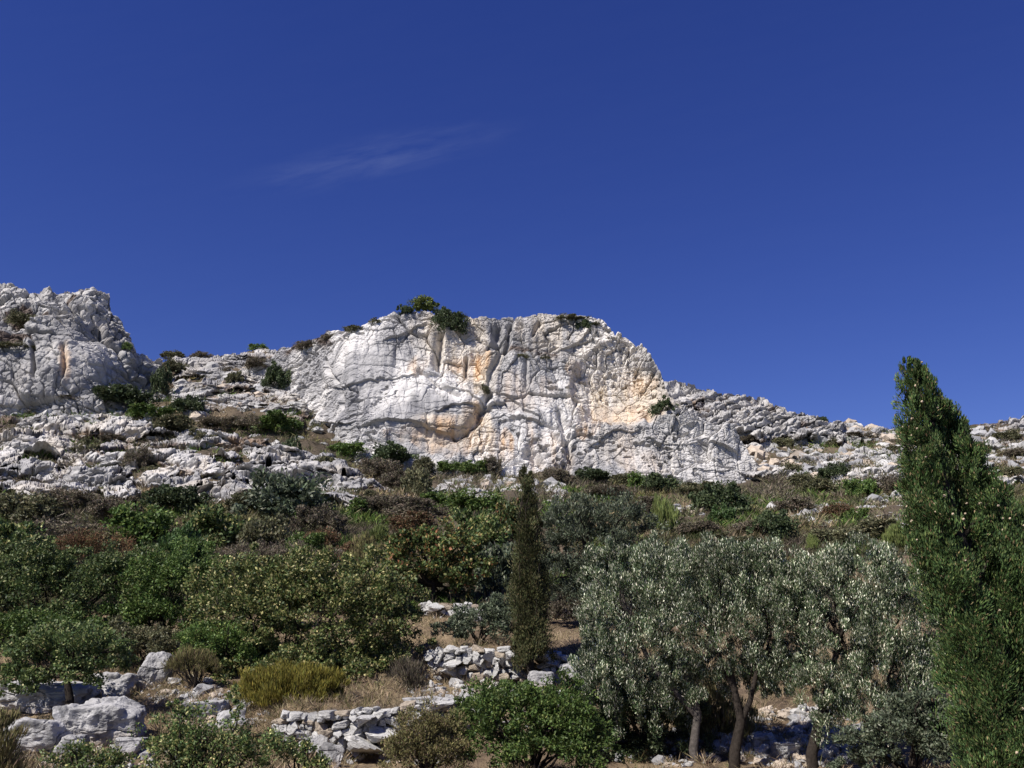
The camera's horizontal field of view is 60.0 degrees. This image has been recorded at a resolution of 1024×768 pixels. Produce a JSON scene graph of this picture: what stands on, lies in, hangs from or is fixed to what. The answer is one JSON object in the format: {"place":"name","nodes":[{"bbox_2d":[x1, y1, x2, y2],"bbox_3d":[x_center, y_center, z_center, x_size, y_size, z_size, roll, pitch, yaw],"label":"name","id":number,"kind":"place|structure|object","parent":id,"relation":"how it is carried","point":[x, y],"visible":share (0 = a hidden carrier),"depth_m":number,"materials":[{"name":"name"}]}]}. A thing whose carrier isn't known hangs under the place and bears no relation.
{"place":"outdoors","nodes":[
{"label":"outdoors","id":0,"kind":"place"},
{"bbox_2d":[0,350,1023,767],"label":"hillside","id":1,"kind":"structure","parent":0,"point":[562,628],"depth_m":27.80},
{"bbox_2d":[0,704,36,767],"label":"broom shrub","id":2,"kind":"object","parent":1,"relation":"on","point":[10,744],"visible":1,"depth_m":17.29,"materials":[{"name":"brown plant"}]},
{"bbox_2d":[0,517,58,563],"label":"shrub","id":3,"kind":"object","parent":1,"relation":"on","point":[7,528],"visible":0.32,"depth_m":49.87,"materials":[{"name":"green plant"}]},
{"bbox_2d":[0,491,64,521],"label":"shrub","id":4,"kind":"object","parent":1,"relation":"on","point":[34,505],"visible":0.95,"depth_m":67.04,"materials":[{"name":"green plant"}]},
{"bbox_2d":[2,717,71,755],"bbox_3d":[-10.745,8.029,20.078,1.413,0.905,1.096,0,-15,0],"label":"boulder","id":5,"kind":"object","parent":1,"relation":"on","point":[45,733],"visible":0.48,"depth_m":19.67,"materials":[{"name":"stone"}]},
{"bbox_2d":[0,680,100,714],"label":"boulder","id":6,"kind":"object","parent":1,"relation":"on","point":[46,698],"visible":0.6,"depth_m":22.70,"materials":[{"name":"stone"}]},
{"bbox_2d":[14,515,98,546],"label":"shrub","id":7,"kind":"object","parent":1,"relation":"on","point":[52,531],"visible":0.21,"depth_m":54.97,"materials":[{"name":"plant"}]},
{"bbox_2d":[0,601,127,667],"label":"kermes bush","id":8,"kind":"object","parent":1,"relation":"on","point":[19,623],"visible":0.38,"depth_m":26.56,"materials":[{"name":"green plant"}]},
{"bbox_2d":[52,703,83,734],"bbox_3d":[-10.187,7.942,20.636,0.810,0.999,0.796,0,-15,0],"label":"boulder","id":9,"kind":"object","parent":1,"relation":"on","point":[59,713],"visible":0.4,"depth_m":20.35,"materials":[{"name":"stone"}]},
{"bbox_2d":[0,616,141,704],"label":"tree","id":10,"kind":"object","parent":1,"relation":"on","point":[66,665],"visible":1,"depth_m":22.25,"materials":[{"name":"green plant"}]},
{"bbox_2d":[37,487,108,506],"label":"shrub","id":11,"kind":"object","parent":1,"relation":"on","point":[66,497],"visible":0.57,"depth_m":71.34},
{"bbox_2d":[0,283,167,416],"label":"rock buttress","id":12,"kind":"object","parent":1,"relation":"on","point":[78,338],"visible":0.77,"depth_m":112.97,"materials":[{"name":"stone"}]},
{"bbox_2d":[150,361,171,395],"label":"shrub","id":13,"kind":"object","parent":12,"relation":"on","point":[159,379],"visible":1,"depth_m":118.58,"materials":[{"name":"green plant"}]},
{"bbox_2d":[29,523,142,599],"bbox_3d":[-16.964,7.635,35.350,4.336,4.108,2.343,0,-15,0],"label":"heath shrub","id":14,"kind":"object","parent":1,"relation":"on","point":[89,540],"visible":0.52,"depth_m":35.27,"materials":[{"name":"brown plant"}]},
{"bbox_2d":[36,736,139,767],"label":"sapling","id":15,"kind":"object","parent":1,"relation":"on","point":[104,759],"visible":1,"depth_m":15.01,"materials":[{"name":"green plant"}]},
{"bbox_2d":[0,529,184,651],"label":"fig bush","id":16,"kind":"object","parent":1,"relation":"on","point":[87,578],"visible":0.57,"depth_m":29.12,"materials":[{"name":"green plant"}]},
{"bbox_2d":[66,696,146,746],"bbox_3d":[-9.442,7.925,20.787,1.690,1.142,1.266,0,-15,0],"label":"boulder","id":17,"kind":"object","parent":1,"relation":"on","point":[103,720],"visible":0.77,"depth_m":20.33,"materials":[{"name":"stone"}]},
{"bbox_2d":[86,495,143,520],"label":"shrub","id":18,"kind":"object","parent":1,"relation":"on","point":[97,508],"visible":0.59,"depth_m":66.91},
{"bbox_2d":[93,672,138,698],"bbox_3d":[-10.939,8.274,24.183,1.223,0.842,0.963,0,-15,0],"label":"boulder","id":19,"kind":"object","parent":1,"relation":"on","point":[117,683],"visible":0.61,"depth_m":23.98,"materials":[{"name":"stone"}]},
{"bbox_2d":[91,383,161,406],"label":"shrub","id":20,"kind":"object","parent":1,"relation":"on","point":[125,393],"visible":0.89,"depth_m":111.48,"materials":[{"name":"green plant"}]},
{"bbox_2d":[115,737,147,755],"bbox_3d":[-8.577,8.177,19.934,0.699,0.436,0.463,2,-15,-9],"label":"boulder","id":21,"kind":"object","parent":1,"relation":"on","point":[127,744],"visible":0.67,"depth_m":19.79,"materials":[{"name":"stone"}]},
{"bbox_2d":[119,446,154,466],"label":"shrub","id":22,"kind":"object","parent":1,"relation":"on","point":[132,455],"visible":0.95,"depth_m":90.36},
{"bbox_2d":[98,500,180,542],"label":"shrub","id":23,"kind":"object","parent":1,"relation":"on","point":[152,524],"visible":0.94,"depth_m":57.77,"materials":[{"name":"green plant"}]},
{"bbox_2d":[92,614,191,671],"bbox_3d":[-11.015,7.737,26.463,3.237,1.782,1.702,0,-15,0],"label":"kermes bush","id":24,"kind":"object","parent":1,"relation":"on","point":[159,639],"visible":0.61,"depth_m":26.34,"materials":[{"name":"green plant"}]},
{"bbox_2d":[135,651,173,690],"bbox_3d":[-10.068,8.117,25.044,0.879,1.098,0.882,0,-15,0],"label":"boulder","id":25,"kind":"object","parent":1,"relation":"on","point":[150,668],"visible":0.84,"depth_m":24.78,"materials":[{"name":"stone"}]},
{"bbox_2d":[94,535,232,635],"bbox_3d":[-11.447,6.880,29.247,4.447,3.795,3.052,0,-15,0],"label":"fig bush","id":26,"kind":"object","parent":1,"relation":"on","point":[157,610],"visible":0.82,"depth_m":28.77,"materials":[{"name":"green plant"}]},
{"bbox_2d":[141,413,195,432],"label":"shrub","id":27,"kind":"object","parent":1,"relation":"on","point":[173,421],"visible":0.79,"depth_m":103.33,"materials":[{"name":"green plant"}]},
{"bbox_2d":[139,483,215,511],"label":"shrub","id":28,"kind":"object","parent":1,"relation":"on","point":[180,496],"visible":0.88,"depth_m":70.08,"materials":[{"name":"green plant"}]},
{"bbox_2d":[152,520,206,564],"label":"shrub","id":29,"kind":"object","parent":1,"relation":"on","point":[185,530],"visible":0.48,"depth_m":49.06,"materials":[{"name":"green plant"}]},
{"bbox_2d":[168,394,210,413],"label":"shrub","id":30,"kind":"object","parent":1,"relation":"on","point":[179,404],"visible":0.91,"depth_m":110.50,"materials":[{"name":"green plant"}]},
{"bbox_2d":[160,644,223,688],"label":"broom shrub","id":31,"kind":"object","parent":1,"relation":"on","point":[197,662],"visible":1,"depth_m":24.54,"materials":[{"name":"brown plant"}]},
{"bbox_2d":[0,413,394,509],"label":"rock outcrop","id":32,"kind":"object","parent":1,"relation":"on","point":[47,438],"visible":0.67,"depth_m":90.58,"materials":[{"name":"stone"}]},
{"bbox_2d":[182,699,231,720],"bbox_3d":[-7.607,8.183,22.092,1.064,0.610,0.762,0,-15,0],"label":"boulder","id":33,"kind":"object","parent":1,"relation":"on","point":[222,705],"visible":0.44,"depth_m":21.97,"materials":[{"name":"stone"}]},
{"bbox_2d":[127,684,289,767],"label":"sapling","id":34,"kind":"object","parent":1,"relation":"on","point":[185,754],"visible":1,"depth_m":15.28,"materials":[{"name":"green plant"}]},
{"bbox_2d":[171,617,262,669],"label":"kermes bush","id":35,"kind":"object","parent":1,"relation":"on","point":[207,634],"visible":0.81,"depth_m":25.79,"materials":[{"name":"green plant"}]},
{"bbox_2d":[182,502,253,547],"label":"shrub","id":36,"kind":"object","parent":1,"relation":"on","point":[214,524],"visible":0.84,"depth_m":56.00,"materials":[{"name":"green plant"}]},
{"bbox_2d":[169,347,311,423],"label":"rock outcrop","id":37,"kind":"object","parent":1,"relation":"on","point":[233,360],"visible":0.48,"depth_m":122.08,"materials":[{"name":"stone"}]},
{"bbox_2d":[219,413,271,432],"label":"shrub","id":38,"kind":"object","parent":1,"relation":"on","point":[240,421],"visible":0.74,"depth_m":106.24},
{"bbox_2d":[235,512,292,546],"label":"shrub","id":39,"kind":"object","parent":1,"relation":"on","point":[267,530],"visible":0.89,"depth_m":55.08,"materials":[{"name":"green plant"}]},
{"bbox_2d":[260,359,291,390],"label":"shrub","id":40,"kind":"object","parent":1,"relation":"on","point":[274,373],"visible":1,"depth_m":122.75,"materials":[{"name":"green plant"}]},
{"bbox_2d":[249,409,303,435],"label":"shrub","id":41,"kind":"object","parent":1,"relation":"on","point":[272,416],"visible":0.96,"depth_m":106.38,"materials":[{"name":"green plant"}]},
{"bbox_2d":[214,536,343,617],"bbox_3d":[-8.767,7.642,34.037,5.380,3.559,2.826,0,-15,0],"label":"heath shrub","id":42,"kind":"object","parent":1,"relation":"on","point":[275,549],"visible":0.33,"depth_m":34.20,"materials":[{"name":"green plant"}]},
{"bbox_2d":[230,465,336,517],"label":"shrub","id":43,"kind":"object","parent":1,"relation":"on","point":[282,491],"visible":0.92,"depth_m":68.16,"materials":[{"name":"green plant"}]},
{"bbox_2d":[227,656,351,708],"bbox_3d":[-5.686,7.657,22.717,3.125,1.341,2.014,0,-15,0],"label":"mustard shrub","id":44,"kind":"object","parent":1,"relation":"on","point":[267,685],"visible":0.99,"depth_m":22.48,"materials":[{"name":"yellow plant"}]},
{"bbox_2d":[273,734,332,767],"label":"shrub","id":45,"kind":"object","parent":1,"relation":"on","point":[304,758],"visible":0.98,"depth_m":15.59,"materials":[{"name":"green plant"}]},
{"bbox_2d":[282,531,326,552],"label":"shrub","id":46,"kind":"object","parent":1,"relation":"on","point":[316,539],"visible":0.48,"depth_m":53.89,"materials":[{"name":"green plant"}]},
{"bbox_2d":[181,541,437,684],"bbox_3d":[-6.334,7.173,27.461,8.118,4.608,5.319,0,-15,0],"label":"fig bush","id":47,"kind":"object","parent":1,"relation":"on","point":[261,585],"visible":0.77,"depth_m":26.78,"materials":[{"name":"green plant"}]},
{"bbox_2d":[285,501,348,532],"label":"shrub","id":48,"kind":"object","parent":1,"relation":"on","point":[333,519],"visible":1,"depth_m":61.70,"materials":[{"name":"plant"}]},
{"bbox_2d":[316,742,344,767],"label":"boulder","id":49,"kind":"object","parent":1,"relation":"on","point":[333,751],"visible":0.56,"depth_m":19.42,"materials":[{"name":"stone"}]},
{"bbox_2d":[342,530,381,561],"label":"shrub","id":50,"kind":"object","parent":1,"relation":"on","point":[358,544],"visible":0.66,"depth_m":50.58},
{"bbox_2d":[271,686,482,757],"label":"dry stone wall","id":51,"kind":"structure","parent":1,"relation":"on","point":[355,740],"depth_m":20.84,"materials":[{"name":"stone"}]},
{"bbox_2d":[354,456,404,475],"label":"shrub","id":52,"kind":"object","parent":1,"relation":"on","point":[376,465],"visible":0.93,"depth_m":93.48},
{"bbox_2d":[347,493,412,513],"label":"shrub","id":53,"kind":"object","parent":1,"relation":"on","point":[385,501],"visible":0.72,"depth_m":71.80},
{"bbox_2d":[366,440,418,464],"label":"shrub","id":54,"kind":"object","parent":1,"relation":"on","point":[394,450],"visible":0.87,"depth_m":99.53,"materials":[{"name":"green plant"}]},
{"bbox_2d":[383,655,430,691],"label":"broom shrub","id":55,"kind":"object","parent":1,"relation":"on","point":[415,680],"visible":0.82,"depth_m":25.00,"materials":[{"name":"brown plant"}]},
{"bbox_2d":[386,509,438,530],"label":"shrub","id":56,"kind":"object","parent":1,"relation":"on","point":[411,518],"visible":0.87,"depth_m":64.58,"materials":[{"name":"brown plant"}]},
{"bbox_2d":[380,496,448,516],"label":"shrub","id":57,"kind":"object","parent":1,"relation":"on","point":[424,505],"visible":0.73,"depth_m":68.20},
{"bbox_2d":[400,465,432,494],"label":"shrub","id":58,"kind":"object","parent":1,"relation":"on","point":[421,480],"visible":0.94,"depth_m":84.59,"materials":[{"name":"green plant"}]},
{"bbox_2d":[375,694,476,767],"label":"broom shrub","id":59,"kind":"object","parent":1,"relation":"on","point":[423,749],"visible":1,"depth_m":17.11,"materials":[{"name":"green plant"}]},
{"bbox_2d":[376,515,497,601],"bbox_3d":[-3.488,8.244,40.132,5.751,4.574,3.478,0,-15,0],"label":"bushy tree","id":60,"kind":"object","parent":1,"relation":"on","point":[421,540],"visible":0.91,"depth_m":39.77,"materials":[{"name":"green plant"}]},
{"bbox_2d":[25,615,872,767],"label":"rubble","id":61,"kind":"object","parent":1,"relation":"on","point":[827,751],"visible":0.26,"depth_m":20.72,"materials":[{"name":"stone"}]},
{"bbox_2d":[418,600,482,616],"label":"dry stone wall","id":62,"kind":"structure","parent":1,"relation":"on","point":[430,607],"depth_m":38.02,"materials":[{"name":"stone"}]},
{"bbox_2d":[1,516,941,614],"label":"heath scrub","id":63,"kind":"object","parent":1,"relation":"on","point":[348,529],"visible":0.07,"depth_m":56.34,"materials":[{"name":"plant"}]},
{"bbox_2d":[429,591,516,645],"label":"terrace bush","id":64,"kind":"object","parent":1,"relation":"on","point":[495,613],"visible":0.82,"depth_m":28.55,"materials":[{"name":"green plant"}]},
{"bbox_2d":[443,489,506,513],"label":"shrub","id":65,"kind":"object","parent":1,"relation":"on","point":[472,501],"visible":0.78,"depth_m":73.40,"materials":[{"name":"green plant"}]},
{"bbox_2d":[424,645,526,685],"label":"dry stone wall","id":66,"kind":"structure","parent":1,"relation":"on","point":[450,659],"depth_m":26.79,"materials":[{"name":"stone"}]},
{"bbox_2d":[449,505,511,547],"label":"shrub","id":67,"kind":"object","parent":1,"relation":"on","point":[493,530],"visible":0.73,"depth_m":57.52,"materials":[{"name":"green plant"}]},
{"bbox_2d":[0,605,985,767],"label":"dry grass","id":68,"kind":"structure","parent":1,"relation":"on","point":[164,730],"depth_m":22.38,"materials":[{"name":"plant"}]},
{"bbox_2d":[472,541,516,593],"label":"shrub","id":69,"kind":"object","parent":1,"relation":"on","point":[500,570],"visible":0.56,"depth_m":42.14,"materials":[{"name":"green plant"}]},
{"bbox_2d":[239,311,759,485],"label":"rock cliff","id":70,"kind":"structure","parent":1,"relation":"on","point":[414,381],"depth_m":107.42,"materials":[{"name":"stone"}]},
{"bbox_2d":[407,294,442,313],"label":"leafy bush","id":71,"kind":"object","parent":70,"relation":"on","point":[420,304],"visible":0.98,"depth_m":115.32,"materials":[{"name":"green plant"}]},
{"bbox_2d":[436,311,470,335],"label":"shrub","id":72,"kind":"object","parent":70,"relation":"on","point":[457,319],"visible":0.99,"depth_m":111.41,"materials":[{"name":"green plant"}]},
{"bbox_2d":[483,496,521,540],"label":"shrub","id":73,"kind":"object","parent":1,"relation":"on","point":[507,517],"visible":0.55,"depth_m":59.63,"materials":[{"name":"green plant"}]},
{"bbox_2d":[0,354,1023,532],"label":"heath scrub","id":74,"kind":"object","parent":1,"relation":"on","point":[755,492],"visible":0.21,"depth_m":87.86,"materials":[{"name":"plant"}]},
{"bbox_2d":[0,361,1023,527],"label":"rubble","id":75,"kind":"object","parent":1,"relation":"on","point":[758,452],"visible":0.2,"depth_m":108.63,"materials":[{"name":"stone"}]},
{"bbox_2d":[503,463,558,677],"bbox_3d":[0.572,5.845,26.797,1.676,6.929,2.213,0,-15,0],"label":"slim cypress","id":76,"kind":"object","parent":1,"relation":"on","point":[530,585],"visible":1,"depth_m":26.30,"materials":[{"name":"green plant"}]},
{"bbox_2d":[449,666,629,767],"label":"mastic bush","id":77,"kind":"object","parent":1,"relation":"on","point":[574,732],"visible":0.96,"depth_m":17.48,"materials":[{"name":"green plant"}]},
{"bbox_2d":[546,589,583,622],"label":"shrub","id":78,"kind":"object","parent":1,"relation":"on","point":[564,614],"visible":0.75,"depth_m":34.27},
{"bbox_2d":[535,651,595,684],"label":"dry stone wall","id":79,"kind":"structure","parent":1,"relation":"on","point":[546,666],"depth_m":26.56,"materials":[{"name":"stone"}]},
{"bbox_2d":[574,466,612,481],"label":"shrub","id":80,"kind":"object","parent":1,"relation":"on","point":[596,473],"visible":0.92,"depth_m":97.88,"materials":[{"name":"green plant"}]},
{"bbox_2d":[539,486,670,623],"bbox_3d":[3.569,6.916,35.354,6.009,5.921,3.809,0,-15,0],"label":"wild olive tree","id":81,"kind":"object","parent":1,"relation":"on","point":[577,529],"visible":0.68,"depth_m":35.29,"materials":[{"name":"green plant"}]},
{"bbox_2d":[583,483,635,497],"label":"shrub","id":82,"kind":"object","parent":1,"relation":"on","point":[598,489],"visible":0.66,"depth_m":86.36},
{"bbox_2d":[544,666,718,762],"bbox_3d":[2.627,7.601,20.379,3.973,2.294,2.129,0,-15,0],"label":"mastic bush","id":83,"kind":"object","parent":1,"relation":"on","point":[637,742],"visible":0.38,"depth_m":19.79,"materials":[{"name":"green plant"}]},
{"bbox_2d":[567,529,732,762],"bbox_3d":[3.118,5.859,19.765,3.661,5.193,2.444,-3,-15,12],"label":"olive tree","id":84,"kind":"object","parent":1,"relation":"on","point":[602,643],"visible":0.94,"depth_m":19.52,"materials":[{"name":"green plant"}]},
{"bbox_2d":[641,472,680,493],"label":"shrub","id":85,"kind":"object","parent":1,"relation":"on","point":[656,480],"visible":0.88,"depth_m":93.65,"materials":[{"name":"green plant"}]},
{"bbox_2d":[650,492,680,530],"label":"shrub","id":86,"kind":"object","parent":1,"relation":"on","point":[665,509],"visible":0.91,"depth_m":67.43,"materials":[{"name":"green plant"}]},
{"bbox_2d":[672,519,722,534],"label":"shrub","id":87,"kind":"object","parent":1,"relation":"on","point":[688,526],"visible":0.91,"depth_m":65.22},
{"bbox_2d":[671,674,767,740],"bbox_3d":[5.034,8.052,21.507,2.517,2.334,2.078,0,-15,0],"label":"bush","id":88,"kind":"object","parent":1,"relation":"on","point":[725,716],"visible":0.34,"depth_m":21.13,"materials":[{"name":"green plant"}]},
{"bbox_2d":[687,479,757,515],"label":"shrub","id":89,"kind":"object","parent":1,"relation":"on","point":[707,498],"visible":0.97,"depth_m":76.13,"materials":[{"name":"green plant"}]},
{"bbox_2d":[706,502,741,523],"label":"shrub","id":90,"kind":"object","parent":1,"relation":"on","point":[727,513],"visible":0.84,"depth_m":70.16,"materials":[{"name":"green plant"}]},
{"bbox_2d":[667,529,823,767],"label":"olive tree","id":91,"kind":"object","parent":1,"relation":"on","point":[732,566],"visible":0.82,"depth_m":19.31,"materials":[{"name":"green plant"}]},
{"bbox_2d":[655,364,847,443],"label":"rock ridge","id":92,"kind":"object","parent":1,"relation":"on","point":[759,417],"visible":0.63,"depth_m":123.42,"materials":[{"name":"stone"}]},
{"bbox_2d":[746,507,801,538],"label":"shrub","id":93,"kind":"object","parent":1,"relation":"on","point":[781,524],"visible":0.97,"depth_m":62.05,"materials":[{"name":"green plant"}]},
{"bbox_2d":[769,742,801,759],"bbox_3d":[6.099,8.230,19.858,0.707,0.442,0.522,0,-15,0],"label":"boulder","id":94,"kind":"object","parent":1,"relation":"on","point":[788,748],"visible":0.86,"depth_m":19.68,"materials":[{"name":"stone"}]},
{"bbox_2d":[771,494,821,512],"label":"shrub","id":95,"kind":"object","parent":1,"relation":"on","point":[792,502],"visible":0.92,"depth_m":75.19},
{"bbox_2d":[797,477,839,493],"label":"shrub","id":96,"kind":"object","parent":1,"relation":"on","point":[815,482],"visible":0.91,"depth_m":89.89,"materials":[{"name":"green plant"}]},
{"bbox_2d":[804,527,857,544],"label":"shrub","id":97,"kind":"object","parent":1,"relation":"on","point":[835,534],"visible":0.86,"depth_m":59.82,"materials":[{"name":"green plant"}]},
{"bbox_2d":[740,442,932,493],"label":"rock outcrop","id":98,"kind":"object","parent":1,"relation":"on","point":[886,468],"visible":0.3,"depth_m":103.64,"materials":[{"name":"stone"}]},
{"bbox_2d":[816,461,851,478],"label":"shrub","id":99,"kind":"object","parent":98,"relation":"on","point":[835,469],"visible":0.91,"depth_m":96.07,"materials":[{"name":"green plant"}]},
{"bbox_2d":[746,529,961,767],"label":"olive tree","id":100,"kind":"object","parent":1,"relation":"on","point":[913,655],"visible":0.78,"depth_m":18.88,"materials":[{"name":"green plant"}]},
{"bbox_2d":[842,475,881,496],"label":"shrub","id":101,"kind":"object","parent":1,"relation":"on","point":[869,485],"visible":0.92,"depth_m":83.66,"materials":[{"name":"green plant"}]},
{"bbox_2d":[845,517,901,535],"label":"shrub","id":102,"kind":"object","parent":1,"relation":"on","point":[877,525],"visible":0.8,"depth_m":62.71,"materials":[{"name":"green plant"}]},
{"bbox_2d":[881,521,911,549],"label":"shrub","id":103,"kind":"object","parent":1,"relation":"on","point":[893,534],"visible":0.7,"depth_m":57.16,"materials":[{"name":"green plant"}]},
{"bbox_2d":[825,687,972,767],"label":"mastic bush","id":104,"kind":"object","parent":1,"relation":"on","point":[919,733],"visible":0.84,"depth_m":17.07,"materials":[{"name":"green plant"}]},
{"bbox_2d":[833,415,1023,450],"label":"rock ridge","id":105,"kind":"object","parent":1,"relation":"on","point":[1015,423],"visible":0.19,"depth_m":117.37,"materials":[{"name":"stone"}]},
{"bbox_2d":[891,356,1023,767],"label":"tall cypress","id":106,"kind":"object","parent":1,"relation":"on","point":[972,553],"visible":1,"depth_m":14.09,"materials":[{"name":"green plant"}]},
{"bbox_2d":[0,0,1023,428],"label":"sky","id":107,"kind":"structure","parent":0,"point":[786,203],"materials":[{"name":"blue"}]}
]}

